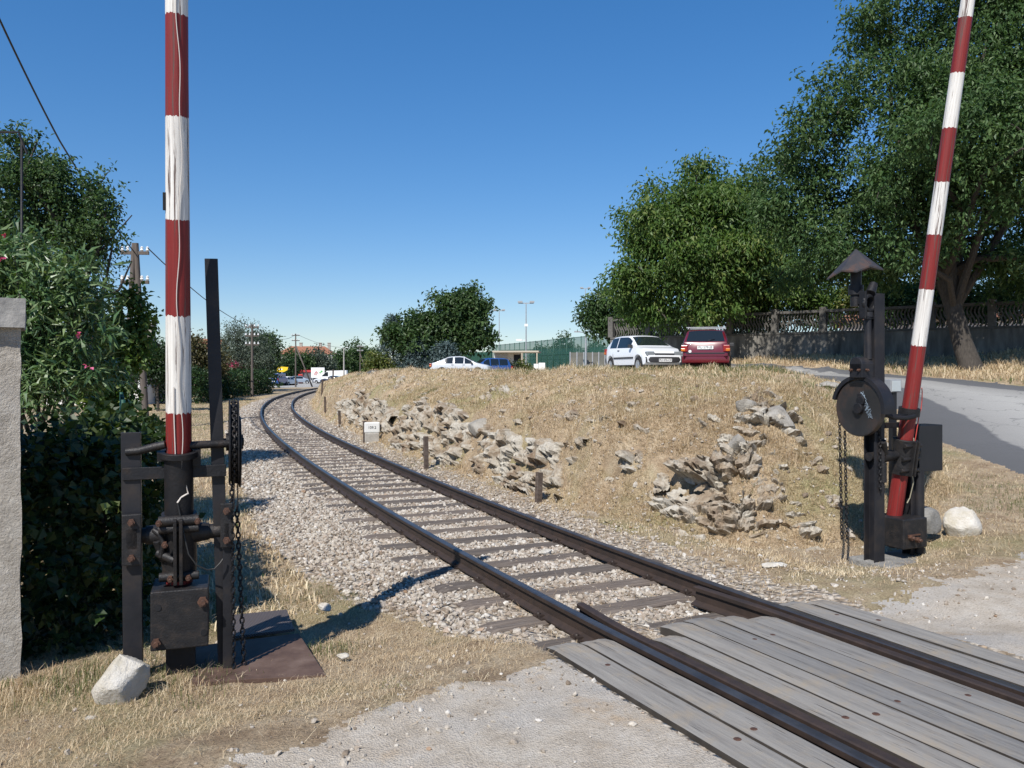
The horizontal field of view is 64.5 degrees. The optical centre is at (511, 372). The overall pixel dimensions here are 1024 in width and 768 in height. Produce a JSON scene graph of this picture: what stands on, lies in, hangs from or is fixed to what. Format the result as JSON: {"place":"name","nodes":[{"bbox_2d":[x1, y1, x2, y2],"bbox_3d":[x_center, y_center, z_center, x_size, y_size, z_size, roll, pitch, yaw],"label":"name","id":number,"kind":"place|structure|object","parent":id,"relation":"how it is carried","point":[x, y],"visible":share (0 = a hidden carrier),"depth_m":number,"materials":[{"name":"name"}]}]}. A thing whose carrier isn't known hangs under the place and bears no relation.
{"place":"outdoors","nodes":[
{"label":"outdoors","id":0,"kind":"place"},
{"bbox_2d":[0,346,1023,767],"bbox_3d":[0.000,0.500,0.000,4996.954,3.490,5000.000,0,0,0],"label":"ground","id":1,"kind":"structure","parent":0,"point":[188,753],"depth_m":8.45,"materials":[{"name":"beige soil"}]},
{"bbox_2d":[0,297,25,680],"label":"gate pillar","id":2,"kind":"structure","parent":1,"relation":"on","point":[12,318],"depth_m":5.30,"materials":[{"name":"concrete"}]},
{"bbox_2d":[0,131,27,428],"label":"thin metal pole","id":3,"kind":"object","parent":1,"relation":"on","point":[22,145],"visible":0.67,"depth_m":10.49,"materials":[{"name":"grey metal"}]},
{"bbox_2d":[0,217,138,435],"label":"oleander bush","id":4,"kind":"object","parent":1,"relation":"on","point":[50,361],"visible":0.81,"depth_m":9.82,"materials":[{"name":"green plant"}]},
{"bbox_2d":[0,119,139,420],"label":"plum tree","id":5,"kind":"object","parent":1,"relation":"on","point":[46,182],"visible":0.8,"depth_m":14.77,"materials":[{"name":"green plant"}]},
{"bbox_2d":[46,323,165,404],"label":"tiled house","id":6,"kind":"structure","parent":1,"relation":"on","point":[151,396],"depth_m":53.48,"materials":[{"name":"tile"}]},
{"bbox_2d":[20,399,205,660],"bbox_3d":[-3.697,1.372,7.222,1.698,2.268,3.767,0,0,-15],"label":"ivy hedge","id":7,"kind":"object","parent":1,"relation":"on","point":[70,476],"visible":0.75,"depth_m":6.12,"materials":[{"name":"green plant"}]},
{"bbox_2d":[75,277,163,414],"bbox_3d":[-7.904,0.205,16.030,2.050,4.130,1.595,0,0,0],"label":"climbing bush","id":8,"kind":"object","parent":1,"relation":"on","point":[136,353],"visible":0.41,"depth_m":15.82,"materials":[{"name":"green plant"}]},
{"bbox_2d":[91,654,150,704],"bbox_3d":[-2.414,1.914,4.980,0.319,0.344,0.276,0,0,0],"label":"limestone block","id":9,"kind":"object","parent":1,"relation":"on","point":[122,679],"depth_m":4.92,"materials":[{"name":"white stone"}]},
{"bbox_2d":[120,392,124,409],"bbox_3d":[-5.360,1.295,11.144,0.050,1.950,3.950,0,0,-26],"label":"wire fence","id":10,"kind":"object","parent":1,"relation":"on","point":[122,400],"visible":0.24,"depth_m":10.54,"materials":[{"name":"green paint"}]},
{"bbox_2d":[120,243,148,417],"bbox_3d":[-13.948,-1.166,30.001,1.067,7.214,0.260,0,0,-6],"label":"telegraph pole","id":11,"kind":"object","parent":1,"relation":"on","point":[136,275],"visible":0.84,"depth_m":29.93,"materials":[{"name":"brown wood"}]},
{"bbox_2d":[0,19,134,252],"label":"overhead wire","id":12,"kind":"object","parent":11,"relation":"attached to","point":[19,61],"visible":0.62,"depth_m":18.28,"materials":[{"name":"black metal"}]},
{"bbox_2d":[131,329,193,411],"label":"garden bush","id":13,"kind":"object","parent":1,"relation":"on","point":[156,372],"visible":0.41,"depth_m":43.63,"materials":[{"name":"green plant"}]},
{"bbox_2d":[121,0,246,675],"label":"crossing barrier","id":14,"kind":"object","parent":1,"relation":"on","point":[179,594],"visible":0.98,"depth_m":5.26,"materials":[{"name":"metal"}]},
{"bbox_2d":[164,328,237,400],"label":"brownish tree","id":15,"kind":"object","parent":1,"relation":"on","point":[199,353],"visible":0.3,"depth_m":59.43,"materials":[{"name":"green plant"}]},
{"bbox_2d":[153,364,275,403],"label":"clipped hedge","id":16,"kind":"object","parent":1,"relation":"on","point":[238,386],"visible":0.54,"depth_m":65.73,"materials":[{"name":"green plant"}]},
{"bbox_2d":[220,315,283,385],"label":"olive grey tree","id":17,"kind":"object","parent":1,"relation":"on","point":[242,356],"visible":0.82,"depth_m":87.31,"materials":[{"name":"green plant"}]},
{"bbox_2d":[245,324,258,396],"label":"telegraph pole","id":18,"kind":"object","parent":1,"relation":"on","point":[251,335],"visible":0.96,"depth_m":68.92,"materials":[{"name":"brown wood"}]},
{"bbox_2d":[148,248,250,325],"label":"overhead wire","id":19,"kind":"object","parent":18,"relation":"attached to","point":[194,290],"visible":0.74,"depth_m":41.06,"materials":[{"name":"black metal"}]},
{"bbox_2d":[192,633,325,685],"bbox_3d":[-1.776,2.000,5.587,0.811,0.030,0.940,0,0,-23],"label":"steel plate","id":20,"kind":"object","parent":1,"relation":"on","point":[280,658],"visible":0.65,"depth_m":5.54,"materials":[{"name":"brown metal"}]},
{"bbox_2d":[233,609,293,638],"bbox_3d":[-2.048,2.015,6.497,0.542,0.020,0.584,0,0,-23],"label":"chequer plate","id":21,"kind":"object","parent":1,"relation":"on","point":[266,623],"visible":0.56,"depth_m":6.46,"materials":[{"name":"grey metal"}]},
{"bbox_2d":[245,368,282,387],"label":"field hedge","id":22,"kind":"object","parent":1,"relation":"on","point":[275,382],"visible":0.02,"depth_m":109.65,"materials":[{"name":"green plant"}]},
{"bbox_2d":[246,326,286,386],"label":"dark tree","id":23,"kind":"object","parent":1,"relation":"on","point":[278,346],"visible":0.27,"depth_m":95.64,"materials":[{"name":"green plant"}]},
{"bbox_2d":[281,343,335,357],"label":"tiled building","id":24,"kind":"structure","parent":1,"relation":"on","point":[301,347],"depth_m":233.41,"materials":[{"name":"tile"}]},
{"bbox_2d":[318,603,330,611],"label":"stone","id":25,"kind":"object","parent":1,"relation":"on","point":[324,607],"visible":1,"depth_m":6.82,"materials":[{"name":"white stone"}]},
{"bbox_2d":[336,653,348,659],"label":"stone","id":26,"kind":"object","parent":1,"relation":"on","point":[342,656],"visible":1,"depth_m":5.67,"materials":[{"name":"white stone"}]},
{"bbox_2d":[359,343,376,358],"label":"distant tree","id":27,"kind":"object","parent":1,"relation":"on","point":[373,349],"visible":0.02,"depth_m":189.46,"materials":[{"name":"green plant"}]},
{"bbox_2d":[364,422,379,442],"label":"kilometre stone","id":28,"kind":"object","parent":1,"relation":"on","point":[371,430],"visible":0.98,"depth_m":22.75,"materials":[{"name":"concrete"}]},
{"bbox_2d":[332,371,424,433],"bbox_3d":[-4.752,1.004,28.173,2.253,2.095,12.121,0,0,-20],"label":"rock outcrop","id":29,"kind":"object","parent":1,"relation":"on","point":[382,412],"visible":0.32,"depth_m":26.21,"materials":[{"name":"stone"}]},
{"bbox_2d":[360,347,396,371],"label":"yellow green bush","id":30,"kind":"object","parent":1,"relation":"on","point":[374,362],"visible":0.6,"depth_m":81.34,"materials":[{"name":"green plant"}]},
{"bbox_2d":[376,313,406,368],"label":"tree","id":31,"kind":"object","parent":1,"relation":"on","point":[391,353],"visible":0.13,"depth_m":83.25,"materials":[{"name":"green plant"}]},
{"bbox_2d":[398,334,432,368],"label":"blue spruce","id":32,"kind":"object","parent":1,"relation":"on","point":[415,360],"visible":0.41,"depth_m":71.30,"materials":[{"name":"green plant"}]},
{"bbox_2d":[370,279,506,361],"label":"round tree","id":33,"kind":"object","parent":1,"relation":"on","point":[461,319],"visible":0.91,"depth_m":71.96,"materials":[{"name":"green plant"}]},
{"bbox_2d":[388,384,532,467],"bbox_3d":[-1.282,1.150,19.048,2.160,1.791,6.423,0,0,-22],"label":"rock outcrop","id":34,"kind":"object","parent":1,"relation":"on","point":[454,428],"visible":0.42,"depth_m":18.36,"materials":[{"name":"stone"}]},
{"bbox_2d":[468,418,486,437],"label":"bank rock","id":35,"kind":"object","parent":1,"relation":"on","point":[474,426],"visible":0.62,"depth_m":16.28,"materials":[{"name":"stone"}]},
{"bbox_2d":[463,352,491,361],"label":"green container","id":36,"kind":"object","parent":1,"relation":"on","point":[475,358],"visible":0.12,"depth_m":90.80,"materials":[{"name":"paint"}]},
{"bbox_2d":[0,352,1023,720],"bbox_3d":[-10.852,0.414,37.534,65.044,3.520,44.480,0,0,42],"label":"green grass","id":37,"kind":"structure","parent":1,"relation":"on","point":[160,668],"depth_m":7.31,"materials":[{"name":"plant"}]},
{"bbox_2d":[636,396,843,549],"bbox_3d":[2.727,1.197,10.370,2.565,1.771,2.600,0,0,0],"label":"rock outcrop","id":38,"kind":"object","parent":37,"relation":"on","point":[697,470],"visible":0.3,"depth_m":10.35,"materials":[{"name":"stone"}]},
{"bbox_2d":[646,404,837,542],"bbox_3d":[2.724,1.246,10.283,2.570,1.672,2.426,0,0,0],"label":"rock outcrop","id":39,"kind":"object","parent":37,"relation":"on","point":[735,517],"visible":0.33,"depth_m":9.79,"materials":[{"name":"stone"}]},
{"bbox_2d":[492,351,540,369],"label":"clubhouse","id":40,"kind":"structure","parent":1,"relation":"on","point":[514,355],"depth_m":87.91,"materials":[{"name":"beige"}]},
{"bbox_2d":[509,358,525,368],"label":"shrub","id":41,"kind":"object","parent":1,"relation":"on","point":[515,365],"visible":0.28,"depth_m":79.57,"materials":[{"name":"green plant"}]},
{"bbox_2d":[513,357,533,369],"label":"shrub","id":42,"kind":"object","parent":1,"relation":"on","point":[523,364],"visible":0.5,"depth_m":79.85,"materials":[{"name":"green plant"}]},
{"bbox_2d":[24,367,1023,767],"bbox_3d":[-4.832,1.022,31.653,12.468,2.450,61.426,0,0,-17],"label":"ballast stones","id":43,"kind":"object","parent":1,"relation":"on","point":[272,471],"visible":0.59,"depth_m":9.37,"materials":[{"name":"grey gravel"}]},
{"bbox_2d":[423,436,428,468],"bbox_3d":[-1.787,1.745,16.766,0.090,0.826,0.100,0,-2,-34],"label":"marker post","id":44,"kind":"object","parent":43,"relation":"on","point":[426,452],"visible":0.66,"depth_m":16.73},
{"bbox_2d":[538,549,551,554],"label":"stone","id":45,"kind":"object","parent":43,"relation":"on","point":[544,552],"visible":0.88,"depth_m":8.86,"materials":[{"name":"white stone"}]},
{"bbox_2d":[248,388,1023,767],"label":"railway track","id":46,"kind":"structure","parent":43,"relation":"on","point":[582,622],"depth_m":7.35,"materials":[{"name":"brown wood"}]},
{"bbox_2d":[546,600,1023,767],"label":"crossing deck","id":47,"kind":"structure","parent":43,"relation":"on","point":[916,717],"depth_m":4.68,"materials":[{"name":"grey wood"}]},
{"bbox_2d":[516,301,533,363],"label":"floodlight mast","id":48,"kind":"object","parent":1,"relation":"on","point":[526,324],"visible":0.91,"depth_m":95.95,"materials":[{"name":"grey metal"}]},
{"bbox_2d":[534,472,542,503],"bbox_3d":[0.394,1.793,12.254,0.090,0.557,0.100,3,-1,-34],"label":"marker post","id":49,"kind":"object","parent":1,"relation":"on","point":[538,486],"visible":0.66,"depth_m":12.22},
{"bbox_2d":[489,336,588,369],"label":"court fence","id":50,"kind":"object","parent":1,"relation":"on","point":[554,353],"visible":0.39,"depth_m":94.04,"materials":[{"name":"teal"}]},
{"bbox_2d":[467,391,650,501],"bbox_3d":[0.718,1.176,14.263,2.231,1.727,3.995,0,0,-23],"label":"rock outcrop","id":51,"kind":"object","parent":1,"relation":"on","point":[541,451],"visible":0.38,"depth_m":13.77,"materials":[{"name":"stone"}]},
{"bbox_2d":[552,330,571,338],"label":"distant tree","id":52,"kind":"object","parent":1,"relation":"on","point":[566,336],"visible":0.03,"depth_m":149.42,"materials":[{"name":"green plant"}]},
{"bbox_2d":[588,335,608,351],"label":"court fence","id":53,"kind":"object","parent":1,"relation":"on","point":[593,346],"depth_m":83.18,"materials":[{"name":"teal"}]},
{"bbox_2d":[569,395,736,523],"bbox_3d":[2.083,1.192,11.423,2.462,1.726,1.811,0,0,-33],"label":"rock outcrop","id":54,"kind":"object","parent":1,"relation":"on","point":[660,482],"visible":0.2,"depth_m":11.28,"materials":[{"name":"stone"}]},
{"bbox_2d":[641,303,700,335],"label":"garden shrub","id":55,"kind":"object","parent":1,"relation":"on","point":[667,328],"visible":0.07,"depth_m":45.64,"materials":[{"name":"green plant"}]},
{"bbox_2d":[585,147,827,340],"bbox_3d":[9.540,-5.434,37.827,11.972,10.495,7.690,0,0,-17],"label":"walnut tree","id":56,"kind":"object","parent":1,"relation":"on","point":[696,247],"visible":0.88,"depth_m":36.50,"materials":[{"name":"green plant"}]},
{"bbox_2d":[727,434,746,452],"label":"bank rock","id":57,"kind":"object","parent":1,"relation":"on","point":[734,441],"visible":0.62,"depth_m":10.46,"materials":[{"name":"stone"}]},
{"bbox_2d":[735,399,756,412],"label":"bank rock","id":58,"kind":"object","parent":1,"relation":"on","point":[742,404],"visible":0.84,"depth_m":10.95,"materials":[{"name":"stone"}]},
{"bbox_2d":[722,307,793,333],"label":"garden shrub","id":59,"kind":"object","parent":1,"relation":"on","point":[780,327],"visible":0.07,"depth_m":42.59,"materials":[{"name":"green plant"}]},
{"bbox_2d":[676,387,863,547],"bbox_3d":[2.772,1.147,10.470,2.655,1.859,2.800,0,0,0],"label":"rock outcrop","id":60,"kind":"object","parent":1,"relation":"on","point":[749,468],"visible":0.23,"depth_m":10.07,"materials":[{"name":"stone"}]},
{"bbox_2d":[761,562,786,567],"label":"stone","id":61,"kind":"object","parent":1,"relation":"on","point":[770,564],"visible":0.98,"depth_m":8.05,"materials":[{"name":"white stone"}]},
{"bbox_2d":[766,405,794,428],"bbox_3d":[3.516,0.616,10.808,0.452,0.344,0.530,0,0,-19],"label":"bank rock","id":62,"kind":"object","parent":1,"relation":"on","point":[773,412],"visible":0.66,"depth_m":10.63,"materials":[{"name":"stone"}]},
{"bbox_2d":[608,299,1023,366],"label":"garden wall","id":63,"kind":"structure","parent":1,"relation":"on","point":[988,338],"depth_m":35.23,"materials":[{"name":"concrete"}]},
{"bbox_2d":[792,280,840,331],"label":"distant tree","id":64,"kind":"object","parent":1,"relation":"on","point":[818,319],"visible":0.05,"depth_m":69.53,"materials":[{"name":"green plant"}]},
{"bbox_2d":[779,276,855,330],"bbox_3d":[15.049,-2.705,39.919,4.402,4.588,2.887,0,0,0],"label":"garden shrub","id":65,"kind":"object","parent":1,"relation":"on","point":[825,302],"visible":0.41,"depth_m":39.58,"materials":[{"name":"green plant"}]},
{"bbox_2d":[818,381,838,388],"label":"bank rock","id":66,"kind":"object","parent":1,"relation":"on","point":[831,384],"visible":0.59,"depth_m":19.09,"materials":[{"name":"stone"}]},
{"bbox_2d":[830,274,916,324],"bbox_3d":[17.290,-2.948,38.009,4.424,4.965,2.771,0,0,0],"label":"garden shrub","id":67,"kind":"object","parent":1,"relation":"on","point":[846,299],"visible":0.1,"depth_m":37.99,"materials":[{"name":"green plant"}]},
{"bbox_2d":[724,0,1023,370],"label":"leafy tree","id":68,"kind":"object","parent":1,"relation":"on","point":[988,156],"visible":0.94,"depth_m":27.42,"materials":[{"name":"green plant"}]},
{"bbox_2d":[885,379,900,547],"bbox_3d":[4.161,1.000,8.857,0.150,1.840,0.106,0,0,-20],"label":"metal post","id":69,"kind":"object","parent":1,"relation":"on","point":[894,386],"visible":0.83,"depth_m":8.84,"materials":[{"name":"grey metal"}]},
{"bbox_2d":[827,0,974,568],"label":"crossing barrier","id":70,"kind":"object","parent":1,"relation":"on","point":[864,398],"visible":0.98,"depth_m":8.27,"materials":[{"name":"red"}]},
{"bbox_2d":[880,281,937,328],"bbox_3d":[17.692,-2.311,36.412,3.804,3.781,2.799,0,0,0],"label":"garden shrub","id":71,"kind":"object","parent":1,"relation":"on","point":[908,300],"visible":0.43,"depth_m":36.05,"materials":[{"name":"green plant"}]},
{"bbox_2d":[887,278,938,318],"bbox_3d":[18.713,-2.695,37.009,4.263,4.291,2.620,0,0,0],"label":"garden shrub","id":72,"kind":"object","parent":1,"relation":"on","point":[917,284],"visible":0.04,"depth_m":36.70,"materials":[{"name":"green plant"}]},
{"bbox_2d":[833,315,1023,330],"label":"white house","id":73,"kind":"structure","parent":1,"relation":"on","point":[910,325],"depth_m":46.33,"materials":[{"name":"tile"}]},
{"bbox_2d":[925,506,941,533],"bbox_3d":[4.556,1.639,9.001,0.360,0.301,0.324,0,0,-23],"label":"rock slab","id":74,"kind":"object","parent":1,"relation":"on","point":[934,521],"visible":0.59,"depth_m":8.87,"materials":[{"name":"grey stone"}]},
{"bbox_2d":[917,282,1004,327],"bbox_3d":[19.900,-2.445,35.919,3.864,3.663,2.689,0,0,0],"label":"garden shrub","id":75,"kind":"object","parent":1,"relation":"on","point":[970,298],"visible":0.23,"depth_m":35.49,"materials":[{"name":"green plant"}]},
{"bbox_2d":[942,506,981,536],"bbox_3d":[4.992,1.690,8.989,0.385,0.386,0.288,0,0,33],"label":"limestone block","id":76,"kind":"object","parent":1,"relation":"on","point":[963,521],"depth_m":8.92,"materials":[{"name":"white stone"}]},
{"bbox_2d":[968,268,1023,326],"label":"garden shrub","id":77,"kind":"object","parent":1,"relation":"on","point":[1001,298],"visible":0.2,"depth_m":35.55,"materials":[{"name":"green plant"}]},
{"bbox_2d":[0,0,1023,367],"label":"sky","id":78,"kind":"structure","parent":0,"point":[350,161],"materials":[{"name":"blue"}]},
{"bbox_2d":[220,552,1023,767],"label":"gravel road","id":79,"kind":"structure","parent":0,"point":[560,728],"depth_m":4.26,"materials":[{"name":"grey gravel"}]},
{"bbox_2d":[249,363,1023,473],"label":"asphalt road","id":80,"kind":"structure","parent":0,"point":[984,421],"depth_m":18.20,"materials":[{"name":"grey asphalt"}]},
{"bbox_2d":[269,373,287,385],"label":"blue van","id":81,"kind":"object","parent":80,"relation":"on","point":[283,379],"visible":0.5,"depth_m":126.52,"materials":[{"name":"blue paint"}]},
{"bbox_2d":[281,376,297,384],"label":"white car","id":82,"kind":"object","parent":80,"relation":"on","point":[291,380],"visible":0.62,"depth_m":130.35,"materials":[{"name":"paint"}]},
{"bbox_2d":[279,357,303,376],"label":"distant tree","id":83,"kind":"object","parent":80,"relation":"on","point":[290,371],"visible":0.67,"depth_m":164.01,"materials":[{"name":"green plant"}]},
{"bbox_2d":[278,345,307,372],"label":"distant tree","id":84,"kind":"object","parent":80,"relation":"on","point":[291,352],"visible":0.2,"depth_m":169.45,"materials":[{"name":"green plant"}]},
{"bbox_2d":[292,376,310,383],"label":"car","id":85,"kind":"object","parent":80,"relation":"on","point":[302,379],"visible":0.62,"depth_m":149.32,"materials":[{"name":"blue paint"}]},
{"bbox_2d":[292,334,312,386],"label":"telegraph pole","id":86,"kind":"object","parent":80,"relation":"on","point":[295,340],"visible":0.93,"depth_m":116.00,"materials":[{"name":"brown wood"}]},
{"bbox_2d":[297,370,313,382],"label":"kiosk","id":87,"kind":"object","parent":80,"relation":"on","point":[305,374],"visible":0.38,"depth_m":165.00,"materials":[{"name":"red"}]},
{"bbox_2d":[297,348,318,369],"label":"distant tree","id":88,"kind":"object","parent":80,"relation":"on","point":[310,363],"visible":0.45,"depth_m":171.11,"materials":[{"name":"green plant"}]},
{"bbox_2d":[311,368,324,382],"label":"billboard","id":89,"kind":"object","parent":80,"relation":"on","point":[317,372],"visible":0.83,"depth_m":157.92,"materials":[{"name":"white paint"}]},
{"bbox_2d":[300,343,339,378],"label":"distant tree","id":90,"kind":"object","parent":80,"relation":"on","point":[323,361],"visible":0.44,"depth_m":173.85,"materials":[{"name":"green plant"}]},
{"bbox_2d":[320,370,347,379],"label":"white truck","id":91,"kind":"object","parent":80,"relation":"on","point":[326,374],"visible":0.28,"depth_m":150.98,"materials":[{"name":"paint"}]},
{"bbox_2d":[327,348,356,373],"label":"distant tree","id":92,"kind":"object","parent":80,"relation":"on","point":[348,363],"visible":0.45,"depth_m":180.78,"materials":[{"name":"green plant"}]},
{"bbox_2d":[341,347,347,374],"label":"lamp post","id":93,"kind":"object","parent":80,"relation":"on","point":[344,360],"visible":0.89,"depth_m":137.94,"materials":[{"name":"metal"}]},
{"bbox_2d":[337,336,370,371],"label":"distant tree","id":94,"kind":"object","parent":80,"relation":"on","point":[352,352],"visible":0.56,"depth_m":183.79,"materials":[{"name":"green plant"}]},
{"bbox_2d":[419,339,461,368],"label":"blue spruce","id":95,"kind":"object","parent":80,"relation":"on","point":[444,349],"visible":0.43,"depth_m":66.51,"materials":[{"name":"green plant"}]},
{"bbox_2d":[429,356,491,369],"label":"silver sedan","id":96,"kind":"object","parent":80,"relation":"on","point":[458,362],"visible":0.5,"depth_m":57.26,"materials":[{"name":"grey paint"}]},
{"bbox_2d":[477,358,512,369],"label":"blue compact","id":97,"kind":"object","parent":80,"relation":"on","point":[499,362],"visible":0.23,"depth_m":63.12,"materials":[{"name":"blue paint"}]},
{"bbox_2d":[490,359,498,365],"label":"side window","id":98,"kind":"structure","parent":97,"relation":"in","point":[494,362],"depth_m":62.99,"materials":[{"name":"blue glass"}]},
{"bbox_2d":[499,359,507,364],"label":"side window","id":99,"kind":"structure","parent":97,"relation":"in","point":[502,361],"depth_m":63.33,"materials":[{"name":"blue glass"}]},
{"bbox_2d":[570,352,583,366],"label":"panel wall","id":100,"kind":"structure","parent":80,"relation":"on","point":[578,357],"depth_m":61.94,"materials":[{"name":"grey concrete"}]},
{"bbox_2d":[574,331,586,364],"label":"lamp post","id":101,"kind":"object","parent":80,"relation":"on","point":[585,347],"visible":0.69,"depth_m":59.95,"materials":[{"name":"grey metal"}]},
{"bbox_2d":[587,352,606,366],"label":"panel wall","id":102,"kind":"structure","parent":80,"relation":"on","point":[597,357],"depth_m":61.94,"materials":[{"name":"grey concrete"}]},
{"bbox_2d":[570,285,653,345],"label":"tree","id":103,"kind":"object","parent":80,"relation":"on","point":[593,319],"visible":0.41,"depth_m":46.53,"materials":[{"name":"green plant"}]},
{"bbox_2d":[604,335,680,368],"bbox_3d":[5.096,-0.722,31.780,1.830,1.448,3.845,0,0,-17],"label":"white hatchback","id":104,"kind":"object","parent":80,"relation":"on","point":[636,351],"visible":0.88,"depth_m":30.86,"materials":[{"name":"white paint"}]},
{"bbox_2d":[681,327,733,367],"bbox_3d":[6.960,-0.774,28.897,1.850,1.550,3.990,0,0,15],"label":"red hatchback","id":105,"kind":"object","parent":80,"relation":"on","point":[701,347],"visible":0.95,"depth_m":27.11,"materials":[{"name":"red paint"}]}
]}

